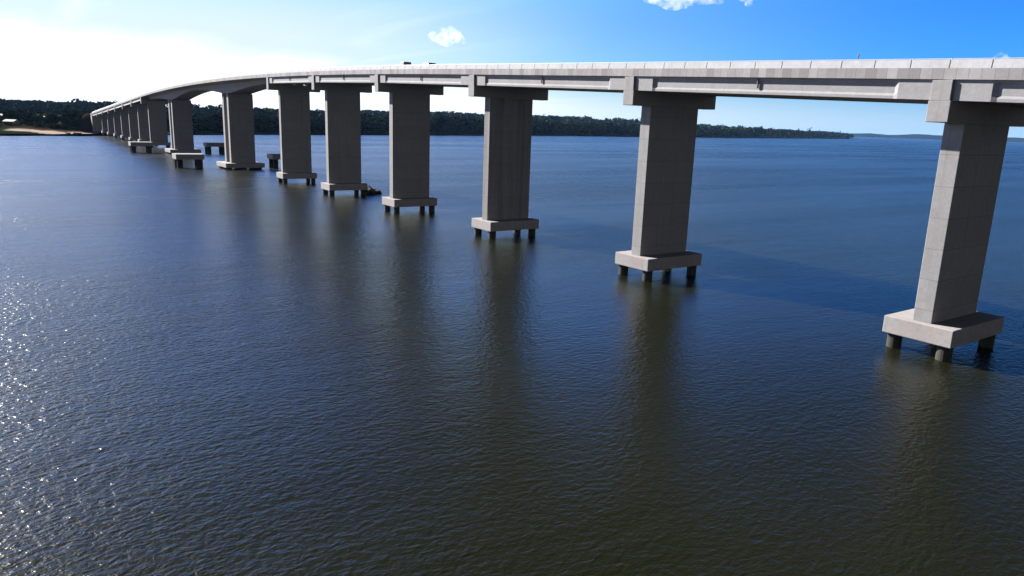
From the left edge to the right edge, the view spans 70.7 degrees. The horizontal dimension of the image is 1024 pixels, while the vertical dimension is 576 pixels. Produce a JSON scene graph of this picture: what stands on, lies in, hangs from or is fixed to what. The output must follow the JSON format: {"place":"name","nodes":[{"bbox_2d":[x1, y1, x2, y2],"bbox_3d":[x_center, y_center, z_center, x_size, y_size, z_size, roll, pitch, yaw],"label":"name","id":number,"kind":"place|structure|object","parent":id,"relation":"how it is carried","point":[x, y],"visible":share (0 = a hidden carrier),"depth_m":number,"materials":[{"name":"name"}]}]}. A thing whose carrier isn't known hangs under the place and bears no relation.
{"place":"outdoors","nodes":[
{"label":"outdoors","id":0,"kind":"place"},
{"bbox_2d":[0,108,849,138],"bbox_3d":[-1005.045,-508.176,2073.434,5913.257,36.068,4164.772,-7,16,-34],"label":"river bank","id":1,"kind":"structure","parent":0,"point":[83,124],"depth_m":521.84,"materials":[{"name":"green plant"}]},
{"bbox_2d":[5,110,17,119],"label":"broadleaf tree","id":2,"kind":"object","parent":1,"relation":"on","point":[10,115],"visible":0.85,"depth_m":510.73,"materials":[{"name":"green plant"}]},
{"bbox_2d":[3,119,19,124],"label":"house","id":3,"kind":"structure","parent":1,"relation":"on","point":[14,122],"depth_m":491.74,"materials":[{"name":"white wood"}]},
{"bbox_2d":[26,112,36,120],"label":"broadleaf tree","id":4,"kind":"object","parent":1,"relation":"on","point":[28,115],"visible":0.41,"depth_m":555.01,"materials":[{"name":"green plant"}]},
{"bbox_2d":[31,117,41,122],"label":"broadleaf tree","id":5,"kind":"object","parent":1,"relation":"on","point":[38,119],"visible":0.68,"depth_m":511.67,"materials":[{"name":"green plant"}]},
{"bbox_2d":[31,114,43,120],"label":"broadleaf tree","id":6,"kind":"object","parent":1,"relation":"on","point":[38,115],"visible":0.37,"depth_m":532.90,"materials":[{"name":"green plant"}]},
{"bbox_2d":[42,117,55,124],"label":"broadleaf tree","id":7,"kind":"object","parent":1,"relation":"on","point":[49,120],"visible":0.98,"depth_m":512.86,"materials":[{"name":"green plant"}]},
{"bbox_2d":[47,113,58,123],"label":"broadleaf tree","id":8,"kind":"object","parent":1,"relation":"on","point":[54,116],"visible":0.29,"depth_m":521.56,"materials":[{"name":"green plant"}]},
{"bbox_2d":[58,117,69,123],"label":"broadleaf tree","id":9,"kind":"object","parent":1,"relation":"on","point":[64,120],"visible":0.98,"depth_m":519.24,"materials":[{"name":"green plant"}]},
{"bbox_2d":[0,98,828,132],"bbox_3d":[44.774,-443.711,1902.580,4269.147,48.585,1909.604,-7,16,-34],"label":"hill forest","id":10,"kind":"object","parent":1,"relation":"on","point":[21,108],"visible":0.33,"depth_m":1117.72,"materials":[{"name":"green plant"}]},
{"bbox_2d":[166,111,853,138],"bbox_3d":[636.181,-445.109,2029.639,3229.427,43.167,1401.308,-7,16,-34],"label":"riverside forest","id":11,"kind":"object","parent":1,"relation":"on","point":[439,123],"visible":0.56,"depth_m":1176.06,"materials":[{"name":"green plant"}]},
{"bbox_2d":[0,133,1023,575],"bbox_3d":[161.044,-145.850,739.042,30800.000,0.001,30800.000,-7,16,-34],"label":"river water","id":12,"kind":"structure","parent":0,"point":[210,369],"depth_m":49.55,"materials":[{"name":"blue liquid"}]},
{"bbox_2d":[172,153,204,167],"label":"mooring dolphin","id":13,"kind":"object","parent":12,"relation":"in","point":[197,158],"visible":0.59,"depth_m":222.72,"materials":[{"name":"concrete"}]},
{"bbox_2d":[203,142,224,152],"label":"mooring dolphin","id":14,"kind":"object","parent":12,"relation":"in","point":[208,145],"visible":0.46,"depth_m":313.10,"materials":[{"name":"concrete"}]},
{"bbox_2d":[267,154,280,167],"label":"mooring dolphin","id":15,"kind":"object","parent":12,"relation":"in","point":[273,160],"visible":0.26,"depth_m":237.41,"materials":[{"name":"concrete"}]},
{"bbox_2d":[366,185,381,194],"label":"drift heap","id":16,"kind":"object","parent":12,"relation":"in","point":[370,190],"visible":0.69,"depth_m":164.51,"materials":[{"name":"black"}]},
{"bbox_2d":[0,0,1023,137],"label":"sky","id":17,"kind":"structure","parent":0,"point":[52,50],"materials":[{"name":"blue"}]},
{"bbox_2d":[779,129,1023,142],"bbox_3d":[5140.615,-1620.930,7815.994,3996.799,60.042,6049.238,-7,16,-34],"label":"distant hills","id":18,"kind":"structure","parent":0,"point":[939,137],"depth_m":7522.27,"materials":[{"name":"plant"}]},
{"label":"river bed","id":19,"kind":"structure","parent":0,"visible":0},
{"bbox_2d":[128,141,152,152],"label":"mooring dolphin","id":20,"kind":"object","parent":19,"relation":"on","point":[147,145],"visible":0.48,"depth_m":296.57,"materials":[{"name":"concrete"}]},
{"bbox_2d":[90,58,1023,361],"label":"road bridge","id":21,"kind":"structure","parent":19,"relation":"on","point":[976,106],"depth_m":81.97,"materials":[{"name":"concrete"}]},
{"bbox_2d":[399,62,411,65],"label":"pickup","id":22,"kind":"object","parent":21,"relation":"on","point":[404,63],"visible":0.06,"depth_m":125.77,"materials":[{"name":"paint"}]}
]}

